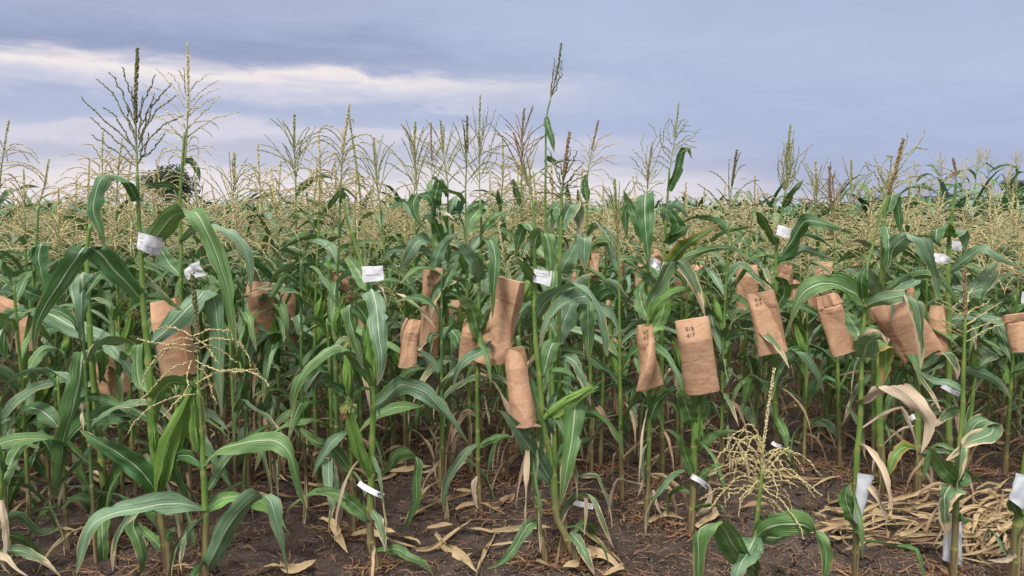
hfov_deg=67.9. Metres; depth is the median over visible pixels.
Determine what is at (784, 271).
paper bag
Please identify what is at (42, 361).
maize plant
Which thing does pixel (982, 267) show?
maize plant
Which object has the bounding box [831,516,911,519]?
fallen leaf
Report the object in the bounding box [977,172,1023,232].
maize plant
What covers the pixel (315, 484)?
fallen leaf
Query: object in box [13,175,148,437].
maize plant
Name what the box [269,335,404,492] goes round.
maize plant
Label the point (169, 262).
maize plant
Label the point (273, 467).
maize plant
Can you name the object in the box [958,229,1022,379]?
maize plant
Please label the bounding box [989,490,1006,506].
fallen leaf
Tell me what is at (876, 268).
maize plant
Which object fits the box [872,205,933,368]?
maize plant
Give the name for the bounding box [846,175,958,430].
maize plant
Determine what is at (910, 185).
maize plant
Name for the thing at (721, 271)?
maize plant
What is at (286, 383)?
maize plant
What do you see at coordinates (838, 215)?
maize plant
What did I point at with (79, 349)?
maize plant
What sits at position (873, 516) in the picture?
fallen leaf
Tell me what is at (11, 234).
maize plant
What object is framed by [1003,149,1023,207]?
maize plant
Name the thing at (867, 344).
maize plant
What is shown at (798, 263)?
maize plant
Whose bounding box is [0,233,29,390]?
maize plant
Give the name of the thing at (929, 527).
fallen leaf
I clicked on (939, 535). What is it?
fallen leaf
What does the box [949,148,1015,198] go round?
maize plant
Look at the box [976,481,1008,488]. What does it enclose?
fallen leaf
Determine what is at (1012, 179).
maize plant
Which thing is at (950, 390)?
plant tag
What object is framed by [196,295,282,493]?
maize plant
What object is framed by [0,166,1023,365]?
maize field
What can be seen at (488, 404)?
maize plant
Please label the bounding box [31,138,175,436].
maize plant
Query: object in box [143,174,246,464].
maize plant
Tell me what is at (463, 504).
fallen leaf
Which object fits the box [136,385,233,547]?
maize plant
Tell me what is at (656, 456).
fallen leaf
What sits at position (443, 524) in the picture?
fallen leaf
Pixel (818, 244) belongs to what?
maize plant
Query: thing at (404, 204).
maize plant
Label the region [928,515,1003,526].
fallen leaf
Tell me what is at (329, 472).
maize plant
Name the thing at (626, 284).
maize plant
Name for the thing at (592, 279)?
maize plant
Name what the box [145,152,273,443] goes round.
maize plant
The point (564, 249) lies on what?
maize plant
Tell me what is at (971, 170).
maize plant
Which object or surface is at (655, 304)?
maize plant
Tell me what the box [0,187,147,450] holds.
maize plant
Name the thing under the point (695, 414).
maize plant
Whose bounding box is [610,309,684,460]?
maize plant
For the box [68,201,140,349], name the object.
maize plant
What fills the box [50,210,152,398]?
maize plant
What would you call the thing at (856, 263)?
paper bag
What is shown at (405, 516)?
fallen leaf
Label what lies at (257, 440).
maize plant
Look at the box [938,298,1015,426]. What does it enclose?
maize plant
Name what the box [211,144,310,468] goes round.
maize plant
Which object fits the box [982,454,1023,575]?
maize plant
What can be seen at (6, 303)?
paper bag
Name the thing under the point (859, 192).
maize plant
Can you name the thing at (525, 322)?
maize plant
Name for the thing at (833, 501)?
fallen leaf
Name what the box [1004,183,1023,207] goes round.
maize plant
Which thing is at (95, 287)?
maize plant
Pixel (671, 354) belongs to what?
maize plant
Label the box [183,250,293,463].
maize plant
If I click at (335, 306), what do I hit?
maize plant
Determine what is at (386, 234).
maize plant
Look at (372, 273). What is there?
paper flag
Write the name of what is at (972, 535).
fallen leaf
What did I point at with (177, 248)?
maize plant
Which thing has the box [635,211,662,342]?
maize plant
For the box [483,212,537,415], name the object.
maize plant
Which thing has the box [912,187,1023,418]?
maize plant
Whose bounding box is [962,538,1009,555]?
fallen leaf
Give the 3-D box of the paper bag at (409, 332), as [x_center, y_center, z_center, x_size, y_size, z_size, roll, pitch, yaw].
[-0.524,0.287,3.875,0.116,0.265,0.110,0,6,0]
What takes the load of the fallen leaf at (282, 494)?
on the ground
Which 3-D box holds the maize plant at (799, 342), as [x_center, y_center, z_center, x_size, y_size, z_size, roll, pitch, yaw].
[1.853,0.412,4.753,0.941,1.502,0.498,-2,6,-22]
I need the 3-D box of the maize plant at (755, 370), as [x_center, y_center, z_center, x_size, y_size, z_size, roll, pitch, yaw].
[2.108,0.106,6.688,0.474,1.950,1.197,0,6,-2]
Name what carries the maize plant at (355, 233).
on the ground
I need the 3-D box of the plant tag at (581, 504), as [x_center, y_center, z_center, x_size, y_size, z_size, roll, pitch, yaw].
[0.326,0.991,3.466,0.095,0.044,0.028,0,6,0]
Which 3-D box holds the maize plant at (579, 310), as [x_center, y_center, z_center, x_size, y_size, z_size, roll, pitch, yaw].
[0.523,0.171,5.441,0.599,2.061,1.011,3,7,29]
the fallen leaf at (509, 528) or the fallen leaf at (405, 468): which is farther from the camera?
the fallen leaf at (405, 468)
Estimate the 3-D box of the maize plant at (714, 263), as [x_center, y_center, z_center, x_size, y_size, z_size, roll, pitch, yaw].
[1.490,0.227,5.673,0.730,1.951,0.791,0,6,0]
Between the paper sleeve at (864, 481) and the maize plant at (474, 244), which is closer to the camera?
the paper sleeve at (864, 481)
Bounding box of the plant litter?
[0,358,1023,575]
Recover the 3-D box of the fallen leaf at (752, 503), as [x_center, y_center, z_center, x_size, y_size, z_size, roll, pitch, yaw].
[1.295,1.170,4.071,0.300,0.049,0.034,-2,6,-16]
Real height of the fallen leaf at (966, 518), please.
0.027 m
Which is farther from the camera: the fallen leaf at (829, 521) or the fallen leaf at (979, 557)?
the fallen leaf at (829, 521)
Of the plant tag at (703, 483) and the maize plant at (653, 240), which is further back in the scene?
the maize plant at (653, 240)
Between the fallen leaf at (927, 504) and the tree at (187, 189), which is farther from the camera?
the tree at (187, 189)
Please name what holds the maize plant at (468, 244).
on the ground
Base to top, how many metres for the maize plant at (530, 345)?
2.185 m
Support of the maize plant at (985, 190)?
on the ground
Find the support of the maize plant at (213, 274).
on the ground
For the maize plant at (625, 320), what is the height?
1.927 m
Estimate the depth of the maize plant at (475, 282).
5.64 m
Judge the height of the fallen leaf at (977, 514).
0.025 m
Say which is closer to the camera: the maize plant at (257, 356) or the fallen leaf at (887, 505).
the fallen leaf at (887, 505)
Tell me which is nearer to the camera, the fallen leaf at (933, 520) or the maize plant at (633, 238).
the fallen leaf at (933, 520)
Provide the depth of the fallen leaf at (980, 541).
3.53 m
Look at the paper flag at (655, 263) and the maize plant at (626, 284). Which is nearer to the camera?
the paper flag at (655, 263)
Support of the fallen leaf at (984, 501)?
on the ground
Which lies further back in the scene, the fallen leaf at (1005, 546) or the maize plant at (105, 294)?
the maize plant at (105, 294)
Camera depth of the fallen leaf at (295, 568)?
3.42 m
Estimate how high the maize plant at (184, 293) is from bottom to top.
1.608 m
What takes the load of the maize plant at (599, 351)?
on the ground
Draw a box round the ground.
[0,264,1023,575]
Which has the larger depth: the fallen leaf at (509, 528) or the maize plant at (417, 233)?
the maize plant at (417, 233)
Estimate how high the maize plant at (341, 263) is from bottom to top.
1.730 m
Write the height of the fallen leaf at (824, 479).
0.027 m
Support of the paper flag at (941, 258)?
attached to the maize plant at (982, 282)
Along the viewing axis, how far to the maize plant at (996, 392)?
5.40 m
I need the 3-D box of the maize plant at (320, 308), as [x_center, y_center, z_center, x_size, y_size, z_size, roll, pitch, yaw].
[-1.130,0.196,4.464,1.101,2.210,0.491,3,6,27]
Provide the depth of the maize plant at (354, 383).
4.81 m
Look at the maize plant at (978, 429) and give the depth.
3.20 m
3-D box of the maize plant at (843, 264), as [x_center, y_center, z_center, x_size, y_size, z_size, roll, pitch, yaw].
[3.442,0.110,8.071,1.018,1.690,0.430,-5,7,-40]
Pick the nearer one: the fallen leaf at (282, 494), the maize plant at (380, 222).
the fallen leaf at (282, 494)
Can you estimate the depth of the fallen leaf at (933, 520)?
3.80 m
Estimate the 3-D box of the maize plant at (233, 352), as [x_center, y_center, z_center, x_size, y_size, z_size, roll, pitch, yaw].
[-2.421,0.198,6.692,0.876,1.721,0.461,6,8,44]
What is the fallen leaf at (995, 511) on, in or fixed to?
on the fallen leaf
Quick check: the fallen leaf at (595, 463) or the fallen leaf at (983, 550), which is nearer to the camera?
the fallen leaf at (983, 550)
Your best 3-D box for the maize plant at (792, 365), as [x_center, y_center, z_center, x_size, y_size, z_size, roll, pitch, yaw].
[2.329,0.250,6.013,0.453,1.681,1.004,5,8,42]
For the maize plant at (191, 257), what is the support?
on the ground
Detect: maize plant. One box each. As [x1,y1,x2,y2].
[0,119,51,414]
[0,159,144,520]
[0,168,71,396]
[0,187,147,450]
[0,195,53,363]
[0,196,79,397]
[0,214,17,365]
[0,215,23,358]
[0,216,64,379]
[0,217,76,396]
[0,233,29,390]
[0,237,61,394]
[0,259,102,558]
[0,270,52,533]
[0,271,171,574]
[0,397,39,499]
[0,440,74,575]
[2,218,82,427]
[3,373,110,509]
[4,372,163,549]
[10,205,138,411]
[10,224,95,393]
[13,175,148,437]
[13,206,114,379]
[13,308,65,475]
[29,160,147,432]
[29,211,81,365]
[31,47,236,575]
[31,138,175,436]
[38,224,127,560]
[39,227,107,386]
[40,391,144,504]
[42,196,84,351]
[44,207,211,470]
[45,214,81,361]
[50,131,150,441]
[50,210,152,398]
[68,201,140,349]
[70,344,178,495]
[73,195,208,454]
[76,272,308,575]
[80,190,128,285]
[81,207,171,375]
[81,296,162,532]
[83,153,190,397]
[88,317,212,484]
[95,209,191,406]
[103,209,136,329]
[105,171,191,444]
[109,202,149,336]
[110,159,191,423]
[113,243,193,345]
[118,218,196,377]
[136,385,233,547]
[138,43,253,499]
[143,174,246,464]
[144,204,192,298]
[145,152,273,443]
[146,235,193,394]
[163,197,212,405]
[167,206,196,292]
[168,183,260,423]
[169,228,208,327]
[172,199,235,378]
[177,387,227,499]
[183,218,215,389]
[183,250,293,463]
[185,191,289,500]
[194,203,259,403]
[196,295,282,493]
[203,327,299,455]
[204,113,392,455]
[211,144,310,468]
[215,231,252,383]
[219,187,260,340]
[224,171,335,480]
[227,160,326,434]
[234,200,284,368]
[235,216,284,411]
[235,217,265,378]
[236,210,292,400]
[236,214,313,375]
[237,339,323,436]
[240,389,317,470]
[245,159,399,475]
[249,130,369,480]
[249,364,299,497]
[255,315,361,518]
[260,288,357,457]
[266,210,325,358]
[267,254,358,523]
[269,103,434,509]
[269,163,353,431]
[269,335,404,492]
[271,192,327,379]
[275,179,395,404]
[282,208,328,373]
[284,209,396,339]
[285,112,472,575]
[287,240,419,478]
[297,337,366,531]
[299,181,417,423]
[302,214,400,377]
[304,178,391,442]
[304,220,358,391]
[309,217,343,333]
[312,191,429,425]
[319,200,422,366]
[321,219,465,465]
[325,210,365,368]
[332,201,377,376]
[338,335,384,475]
[339,121,480,459]
[344,218,410,415]
[345,135,448,452]
[360,266,506,523]
[364,351,459,439]
[365,185,409,374]
[373,181,464,424]
[374,204,408,334]
[379,122,471,486]
[382,220,426,400]
[383,191,429,379]
[384,186,434,353]
[387,115,506,477]
[390,218,434,382]
[393,205,474,394]
[409,213,474,375]
[412,119,468,449]
[413,214,524,402]
[416,262,459,489]
[418,222,459,375]
[433,95,513,518]
[442,159,553,432]
[444,226,581,487]
[448,106,580,452]
[449,214,474,377]
[450,216,479,294]
[450,219,504,370]
[452,217,494,387]
[454,175,532,424]
[455,364,503,431]
[462,160,572,433]
[464,140,537,453]
[470,198,539,336]
[472,318,617,473]
[475,206,524,391]
[479,203,518,300]
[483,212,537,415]
[487,336,559,569]
[492,202,542,390]
[495,132,613,575]
[501,42,585,507]
[502,164,598,452]
[504,171,623,459]
[510,201,536,357]
[512,176,685,500]
[515,231,597,385]
[517,206,570,396]
[525,222,587,385]
[528,131,623,564]
[535,166,621,427]
[538,235,602,391]
[542,188,682,466]
[542,224,576,282]
[561,120,640,471]
[562,221,639,414]
[563,201,600,344]
[563,223,592,346]
[571,360,644,448]
[574,202,643,422]
[576,211,635,382]
[582,205,634,368]
[584,235,716,443]
[591,385,669,469]
[593,175,688,425]
[599,181,756,462]
[600,212,639,345]
[600,216,657,360]
[606,197,657,391]
[608,120,705,521]
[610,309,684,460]
[615,224,733,468]
[621,149,793,476]
[621,197,727,401]
[622,222,739,412]
[623,210,765,444]
[625,224,685,391]
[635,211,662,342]
[638,101,755,479]
[645,386,736,535]
[657,203,718,387]
[662,187,744,419]
[670,224,788,409]
[675,174,824,434]
[688,224,739,397]
[692,368,833,575]
[699,184,748,372]
[709,324,738,475]
[716,199,873,447]
[717,212,809,415]
[721,195,799,378]
[721,205,767,392]
[722,189,786,387]
[727,192,763,348]
[728,214,791,366]
[730,124,852,475]
[731,163,897,473]
[731,350,772,448]
[732,216,815,379]
[735,221,775,356]
[747,223,819,390]
[748,230,827,393]
[753,237,852,465]
[764,217,796,333]
[768,207,818,344]
[779,227,842,412]
[789,130,937,575]
[793,156,862,438]
[794,201,852,396]
[795,230,830,361]
[797,342,927,449]
[799,211,895,438]
[801,321,894,432]
[805,157,927,421]
[807,220,859,411]
[808,230,837,376]
[809,226,851,330]
[810,186,957,477]
[812,191,860,370]
[815,222,873,376]
[821,237,903,412]
[829,186,990,411]
[829,220,1012,459]
[833,356,890,424]
[836,226,872,364]
[837,158,962,495]
[844,221,879,316]
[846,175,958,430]
[851,180,874,210]
[858,184,881,210]
[863,262,966,420]
[868,190,931,398]
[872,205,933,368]
[872,350,959,491]
[883,187,1002,408]
[887,212,945,444]
[892,218,968,432]
[893,220,1023,468]
[895,159,934,202]
[897,217,945,390]
[900,151,993,233]
[902,172,919,203]
[905,265,1011,575]
[909,209,962,271]
[910,185,928,300]
[910,191,970,395]
[910,220,978,374]
[911,176,951,247]
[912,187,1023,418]
[922,157,1021,494]
[925,282,979,393]
[927,191,1023,422]
[928,203,1023,442]
[934,146,994,205]
[936,166,969,201]
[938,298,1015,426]
[942,219,982,376]
[943,199,1023,441]
[943,215,999,390]
[945,183,992,225]
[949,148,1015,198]
[951,207,985,359]
[951,239,1023,474]
[952,184,972,299]
[953,304,1023,440]
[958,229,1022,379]
[959,160,1023,204]
[959,250,1023,456]
[960,190,1023,389]
[968,172,994,234]
[972,179,1023,217]
[974,187,1008,243]
[976,194,1023,404]
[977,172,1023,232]
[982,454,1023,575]
[990,215,1020,375]
[993,246,1023,393]
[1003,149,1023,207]
[1003,291,1023,426]
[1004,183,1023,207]
[1009,353,1023,408]
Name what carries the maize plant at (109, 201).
on the ground
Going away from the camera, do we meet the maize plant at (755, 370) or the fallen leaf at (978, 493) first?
the fallen leaf at (978, 493)
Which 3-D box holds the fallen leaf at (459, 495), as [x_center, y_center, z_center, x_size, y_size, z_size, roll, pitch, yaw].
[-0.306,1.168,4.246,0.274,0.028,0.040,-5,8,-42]
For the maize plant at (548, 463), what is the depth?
3.36 m
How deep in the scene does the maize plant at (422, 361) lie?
5.43 m
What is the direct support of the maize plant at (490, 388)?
on the ground
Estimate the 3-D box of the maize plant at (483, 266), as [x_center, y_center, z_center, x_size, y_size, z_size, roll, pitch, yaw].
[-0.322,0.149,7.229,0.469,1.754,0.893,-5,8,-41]
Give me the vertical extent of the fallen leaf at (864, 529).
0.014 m
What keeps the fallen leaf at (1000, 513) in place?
on the fallen leaf
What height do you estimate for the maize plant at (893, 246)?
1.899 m
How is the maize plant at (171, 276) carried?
on the ground
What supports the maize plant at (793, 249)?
on the ground
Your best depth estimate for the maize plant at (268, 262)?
5.22 m
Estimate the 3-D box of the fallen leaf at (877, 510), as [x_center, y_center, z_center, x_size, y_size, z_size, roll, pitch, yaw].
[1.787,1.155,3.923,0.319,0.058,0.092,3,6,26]
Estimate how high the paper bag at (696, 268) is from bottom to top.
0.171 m
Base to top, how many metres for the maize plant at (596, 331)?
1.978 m
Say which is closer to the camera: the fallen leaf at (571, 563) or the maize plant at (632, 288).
the fallen leaf at (571, 563)
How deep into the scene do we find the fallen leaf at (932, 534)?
3.58 m
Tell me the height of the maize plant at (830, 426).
1.979 m
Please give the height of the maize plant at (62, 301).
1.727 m
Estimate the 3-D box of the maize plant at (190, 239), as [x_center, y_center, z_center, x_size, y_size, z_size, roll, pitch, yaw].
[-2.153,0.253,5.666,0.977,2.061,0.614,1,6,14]
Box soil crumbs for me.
[7,397,1022,575]
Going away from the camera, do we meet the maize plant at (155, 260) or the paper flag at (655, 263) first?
the paper flag at (655, 263)
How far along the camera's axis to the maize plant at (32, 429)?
4.59 m
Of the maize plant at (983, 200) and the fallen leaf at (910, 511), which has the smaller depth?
the fallen leaf at (910, 511)
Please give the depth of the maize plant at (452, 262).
7.26 m
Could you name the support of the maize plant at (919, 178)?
on the ground
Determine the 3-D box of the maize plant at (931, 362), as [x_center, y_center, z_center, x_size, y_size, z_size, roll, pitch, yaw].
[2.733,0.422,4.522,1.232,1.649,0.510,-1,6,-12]
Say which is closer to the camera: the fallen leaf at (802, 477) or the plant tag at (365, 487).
the plant tag at (365, 487)
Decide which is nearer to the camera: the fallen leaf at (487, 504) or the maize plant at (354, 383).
the fallen leaf at (487, 504)
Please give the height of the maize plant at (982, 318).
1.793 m
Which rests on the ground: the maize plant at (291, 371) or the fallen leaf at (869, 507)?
the maize plant at (291, 371)
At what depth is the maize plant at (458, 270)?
5.84 m
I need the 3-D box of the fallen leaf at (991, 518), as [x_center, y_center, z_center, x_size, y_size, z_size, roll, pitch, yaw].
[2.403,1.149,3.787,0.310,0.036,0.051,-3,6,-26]
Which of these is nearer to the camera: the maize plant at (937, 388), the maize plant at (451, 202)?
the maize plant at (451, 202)
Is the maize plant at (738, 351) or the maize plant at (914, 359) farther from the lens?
the maize plant at (738, 351)
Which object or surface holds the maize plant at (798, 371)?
on the ground
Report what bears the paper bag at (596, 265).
hanging from the maize plant at (579, 310)
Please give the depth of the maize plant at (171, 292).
6.61 m
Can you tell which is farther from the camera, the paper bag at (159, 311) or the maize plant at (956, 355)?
the maize plant at (956, 355)
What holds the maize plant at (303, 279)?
on the ground
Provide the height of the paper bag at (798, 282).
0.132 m
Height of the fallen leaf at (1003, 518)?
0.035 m
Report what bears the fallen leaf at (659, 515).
on the ground
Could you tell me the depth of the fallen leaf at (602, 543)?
3.62 m
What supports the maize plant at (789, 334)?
on the ground
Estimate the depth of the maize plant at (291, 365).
5.32 m
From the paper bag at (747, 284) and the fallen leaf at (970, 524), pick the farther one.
the paper bag at (747, 284)
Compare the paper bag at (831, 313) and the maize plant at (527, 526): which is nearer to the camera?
the maize plant at (527, 526)
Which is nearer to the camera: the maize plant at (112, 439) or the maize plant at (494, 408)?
the maize plant at (112, 439)
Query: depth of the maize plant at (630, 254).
7.21 m
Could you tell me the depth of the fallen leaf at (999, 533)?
3.65 m
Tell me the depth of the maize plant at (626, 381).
5.15 m
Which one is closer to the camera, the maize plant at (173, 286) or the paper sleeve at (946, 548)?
the paper sleeve at (946, 548)
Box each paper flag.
[137,232,162,255]
[184,261,205,279]
[361,266,383,282]
[533,269,552,286]
[650,257,661,270]
[776,225,791,238]
[934,253,950,263]
[952,241,961,250]
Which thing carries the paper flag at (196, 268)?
attached to the maize plant at (169, 262)
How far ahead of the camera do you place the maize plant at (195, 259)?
5.96 m
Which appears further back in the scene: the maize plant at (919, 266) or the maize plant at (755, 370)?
the maize plant at (919, 266)
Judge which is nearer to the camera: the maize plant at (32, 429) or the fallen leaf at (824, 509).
the fallen leaf at (824, 509)
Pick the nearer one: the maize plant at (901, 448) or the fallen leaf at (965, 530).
the fallen leaf at (965, 530)
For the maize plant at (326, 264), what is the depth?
5.21 m
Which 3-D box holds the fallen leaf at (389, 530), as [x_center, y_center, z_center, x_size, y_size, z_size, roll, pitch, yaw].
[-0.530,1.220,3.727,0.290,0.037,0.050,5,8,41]
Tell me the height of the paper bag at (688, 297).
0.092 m
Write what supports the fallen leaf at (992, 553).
on the ground
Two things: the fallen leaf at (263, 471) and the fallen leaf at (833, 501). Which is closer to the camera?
the fallen leaf at (833, 501)
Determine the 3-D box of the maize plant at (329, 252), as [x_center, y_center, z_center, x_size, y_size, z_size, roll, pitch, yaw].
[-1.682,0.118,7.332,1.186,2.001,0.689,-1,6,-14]
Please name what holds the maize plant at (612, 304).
on the ground
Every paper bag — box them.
[0,295,18,312]
[15,316,37,352]
[96,336,130,395]
[150,298,196,376]
[246,282,275,334]
[263,415,274,431]
[279,292,296,341]
[332,272,350,297]
[358,299,363,326]
[398,318,420,368]
[418,267,442,357]
[448,300,459,319]
[458,319,482,366]
[474,276,524,364]
[504,346,536,427]
[570,271,579,281]
[585,252,599,278]
[615,260,623,282]
[635,262,645,288]
[636,324,663,391]
[651,249,660,276]
[674,268,684,286]
[675,316,719,394]
[684,292,693,304]
[688,265,702,286]
[736,265,758,309]
[747,290,787,356]
[778,265,792,300]
[793,280,801,298]
[808,261,832,312]
[814,293,853,357]
[848,258,860,266]
[861,290,874,323]
[869,301,942,363]
[906,286,914,298]
[928,305,951,354]
[1001,285,1014,293]
[1002,264,1014,272]
[1002,313,1023,352]
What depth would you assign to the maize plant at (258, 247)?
6.64 m
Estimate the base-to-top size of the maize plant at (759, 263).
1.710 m
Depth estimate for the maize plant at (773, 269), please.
7.97 m
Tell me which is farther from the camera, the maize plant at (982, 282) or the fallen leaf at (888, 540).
the maize plant at (982, 282)
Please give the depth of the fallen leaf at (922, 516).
3.79 m
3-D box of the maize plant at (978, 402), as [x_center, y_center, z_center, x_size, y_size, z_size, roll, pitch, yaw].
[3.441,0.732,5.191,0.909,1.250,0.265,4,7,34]
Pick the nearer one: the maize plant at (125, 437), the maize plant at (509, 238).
the maize plant at (125, 437)
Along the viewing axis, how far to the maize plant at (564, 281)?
7.28 m
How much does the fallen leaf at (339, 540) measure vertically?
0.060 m
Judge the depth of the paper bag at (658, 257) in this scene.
5.25 m
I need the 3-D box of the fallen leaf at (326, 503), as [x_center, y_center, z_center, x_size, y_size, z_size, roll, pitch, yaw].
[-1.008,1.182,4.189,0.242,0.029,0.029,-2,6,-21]
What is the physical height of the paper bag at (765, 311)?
0.386 m
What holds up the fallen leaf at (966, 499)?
on the ground
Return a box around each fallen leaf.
[174,563,192,567]
[192,464,210,471]
[255,470,287,481]
[255,563,285,574]
[260,486,297,496]
[278,559,315,573]
[301,481,323,486]
[308,502,328,507]
[319,516,347,552]
[351,528,414,546]
[364,472,398,480]
[380,465,430,471]
[385,527,419,544]
[400,495,438,518]
[416,519,471,551]
[417,425,436,429]
[417,495,449,510]
[419,436,445,445]
[427,522,499,533]
[435,530,477,572]
[438,492,471,502]
[454,488,488,493]
[455,502,474,509]
[459,541,528,559]
[471,502,497,510]
[476,532,495,571]
[492,493,515,508]
[492,525,557,531]
[536,557,579,569]
[578,488,614,498]
[580,529,621,562]
[585,459,614,465]
[585,544,623,570]
[604,562,625,574]
[637,500,664,508]
[638,450,673,467]
[648,511,683,522]
[695,497,718,527]
[704,480,736,485]
[730,501,774,514]
[781,472,822,479]
[810,475,842,488]
[810,516,871,532]
[811,511,851,529]
[814,515,871,525]
[815,507,840,514]
[819,519,892,530]
[820,431,834,441]
[824,493,852,506]
[825,505,892,520]
[825,523,867,528]
[827,491,838,513]
[827,534,845,539]
[831,513,863,532]
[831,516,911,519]
[838,520,849,545]
[843,532,885,537]
[845,538,880,549]
[847,530,911,535]
[862,513,910,517]
[863,502,906,514]
[863,516,913,527]
[863,523,909,524]
[864,502,915,512]
[865,505,930,513]
[866,525,905,545]
[872,508,875,525]
[876,535,936,541]
[879,522,931,532]
[882,500,891,518]
[885,508,928,518]
[889,488,938,500]
[889,525,922,537]
[889,533,942,541]
[890,513,971,524]
[891,519,938,538]
[892,529,936,543]
[897,505,932,510]
[907,492,929,503]
[908,526,968,536]
[910,518,940,528]
[910,519,974,530]
[911,541,980,545]
[915,500,962,508]
[918,513,936,525]
[921,518,986,528]
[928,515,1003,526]
[933,528,942,545]
[958,556,996,563]
[959,490,994,505]
[960,492,992,500]
[960,504,988,512]
[962,519,990,532]
[962,519,1007,526]
[962,526,987,538]
[962,531,982,537]
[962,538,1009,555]
[963,509,970,552]
[966,487,998,492]
[966,511,996,515]
[969,527,1011,530]
[970,511,1011,528]
[970,537,991,551]
[972,500,1005,532]
[972,545,990,565]
[973,538,1009,555]
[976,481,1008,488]
[977,477,1009,504]
[977,540,998,553]
[978,507,987,519]
[979,494,1008,500]
[979,514,1012,528]
[981,497,1007,519]
[982,542,1022,553]
[986,521,1012,545]
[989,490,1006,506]
[991,491,1003,533]
[992,512,1013,515]
[997,524,1006,541]
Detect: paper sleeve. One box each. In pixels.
[853,473,873,524]
[942,514,962,564]
[1009,473,1023,509]
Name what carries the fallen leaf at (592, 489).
on the ground
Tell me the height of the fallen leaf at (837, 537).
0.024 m
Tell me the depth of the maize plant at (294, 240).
4.54 m
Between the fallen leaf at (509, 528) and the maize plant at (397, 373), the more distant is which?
the maize plant at (397, 373)
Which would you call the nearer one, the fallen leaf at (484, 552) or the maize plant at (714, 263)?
the fallen leaf at (484, 552)
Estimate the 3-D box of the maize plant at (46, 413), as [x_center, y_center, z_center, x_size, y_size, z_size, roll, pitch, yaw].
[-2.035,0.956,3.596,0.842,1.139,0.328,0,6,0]
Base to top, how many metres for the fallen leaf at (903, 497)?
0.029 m
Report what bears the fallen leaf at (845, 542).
on the ground
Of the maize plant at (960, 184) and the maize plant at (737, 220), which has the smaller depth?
the maize plant at (737, 220)
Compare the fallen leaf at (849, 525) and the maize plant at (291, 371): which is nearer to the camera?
the fallen leaf at (849, 525)
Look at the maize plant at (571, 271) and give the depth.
5.92 m
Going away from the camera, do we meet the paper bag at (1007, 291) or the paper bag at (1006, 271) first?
the paper bag at (1007, 291)
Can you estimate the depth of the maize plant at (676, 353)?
4.66 m
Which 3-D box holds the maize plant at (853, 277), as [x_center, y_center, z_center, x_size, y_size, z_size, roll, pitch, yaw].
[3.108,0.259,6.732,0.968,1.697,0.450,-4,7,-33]
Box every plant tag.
[357,481,384,497]
[573,500,592,508]
[690,474,708,488]
[771,441,781,447]
[909,414,915,420]
[941,385,959,395]
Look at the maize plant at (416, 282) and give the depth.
5.35 m
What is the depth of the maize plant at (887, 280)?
6.58 m
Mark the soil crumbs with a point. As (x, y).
(478, 556)
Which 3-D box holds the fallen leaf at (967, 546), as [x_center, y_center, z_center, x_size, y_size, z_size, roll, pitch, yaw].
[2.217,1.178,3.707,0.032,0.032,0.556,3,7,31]
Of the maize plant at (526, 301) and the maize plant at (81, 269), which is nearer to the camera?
the maize plant at (81, 269)
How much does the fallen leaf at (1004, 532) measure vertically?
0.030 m
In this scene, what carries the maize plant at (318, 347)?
on the ground
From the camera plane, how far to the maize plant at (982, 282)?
4.17 m
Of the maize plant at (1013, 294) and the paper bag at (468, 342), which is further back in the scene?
the maize plant at (1013, 294)
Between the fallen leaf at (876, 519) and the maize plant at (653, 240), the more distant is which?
the maize plant at (653, 240)
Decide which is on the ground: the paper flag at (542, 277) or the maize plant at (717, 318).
the maize plant at (717, 318)
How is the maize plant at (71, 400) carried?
on the ground
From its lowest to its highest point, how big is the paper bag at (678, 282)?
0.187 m
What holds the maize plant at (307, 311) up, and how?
on the ground
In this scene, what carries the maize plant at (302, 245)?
on the ground
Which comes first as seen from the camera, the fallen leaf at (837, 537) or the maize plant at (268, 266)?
the fallen leaf at (837, 537)
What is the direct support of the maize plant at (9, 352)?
on the ground
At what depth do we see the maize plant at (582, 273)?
7.26 m
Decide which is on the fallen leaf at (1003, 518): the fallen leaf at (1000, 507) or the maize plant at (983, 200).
the fallen leaf at (1000, 507)
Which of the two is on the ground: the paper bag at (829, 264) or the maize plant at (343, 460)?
the maize plant at (343, 460)
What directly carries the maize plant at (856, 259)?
on the ground
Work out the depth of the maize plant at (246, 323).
4.33 m
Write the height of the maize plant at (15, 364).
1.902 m
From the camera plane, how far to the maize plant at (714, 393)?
6.44 m
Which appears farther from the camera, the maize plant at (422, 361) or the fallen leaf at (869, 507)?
the maize plant at (422, 361)
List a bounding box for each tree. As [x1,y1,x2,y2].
[139,164,201,205]
[863,195,881,203]
[902,196,935,203]
[994,178,1023,203]
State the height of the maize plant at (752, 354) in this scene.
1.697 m
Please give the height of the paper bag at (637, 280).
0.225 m
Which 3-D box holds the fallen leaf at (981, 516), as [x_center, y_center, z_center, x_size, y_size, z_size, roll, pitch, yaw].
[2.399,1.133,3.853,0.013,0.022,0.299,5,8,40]
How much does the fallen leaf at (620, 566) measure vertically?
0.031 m
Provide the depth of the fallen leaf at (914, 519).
3.78 m
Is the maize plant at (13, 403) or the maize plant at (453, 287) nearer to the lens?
the maize plant at (13, 403)
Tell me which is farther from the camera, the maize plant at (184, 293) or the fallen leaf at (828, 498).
the maize plant at (184, 293)
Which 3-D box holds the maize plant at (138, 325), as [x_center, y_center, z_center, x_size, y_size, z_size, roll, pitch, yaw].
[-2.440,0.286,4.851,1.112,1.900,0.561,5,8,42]
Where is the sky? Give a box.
[0,0,1023,209]

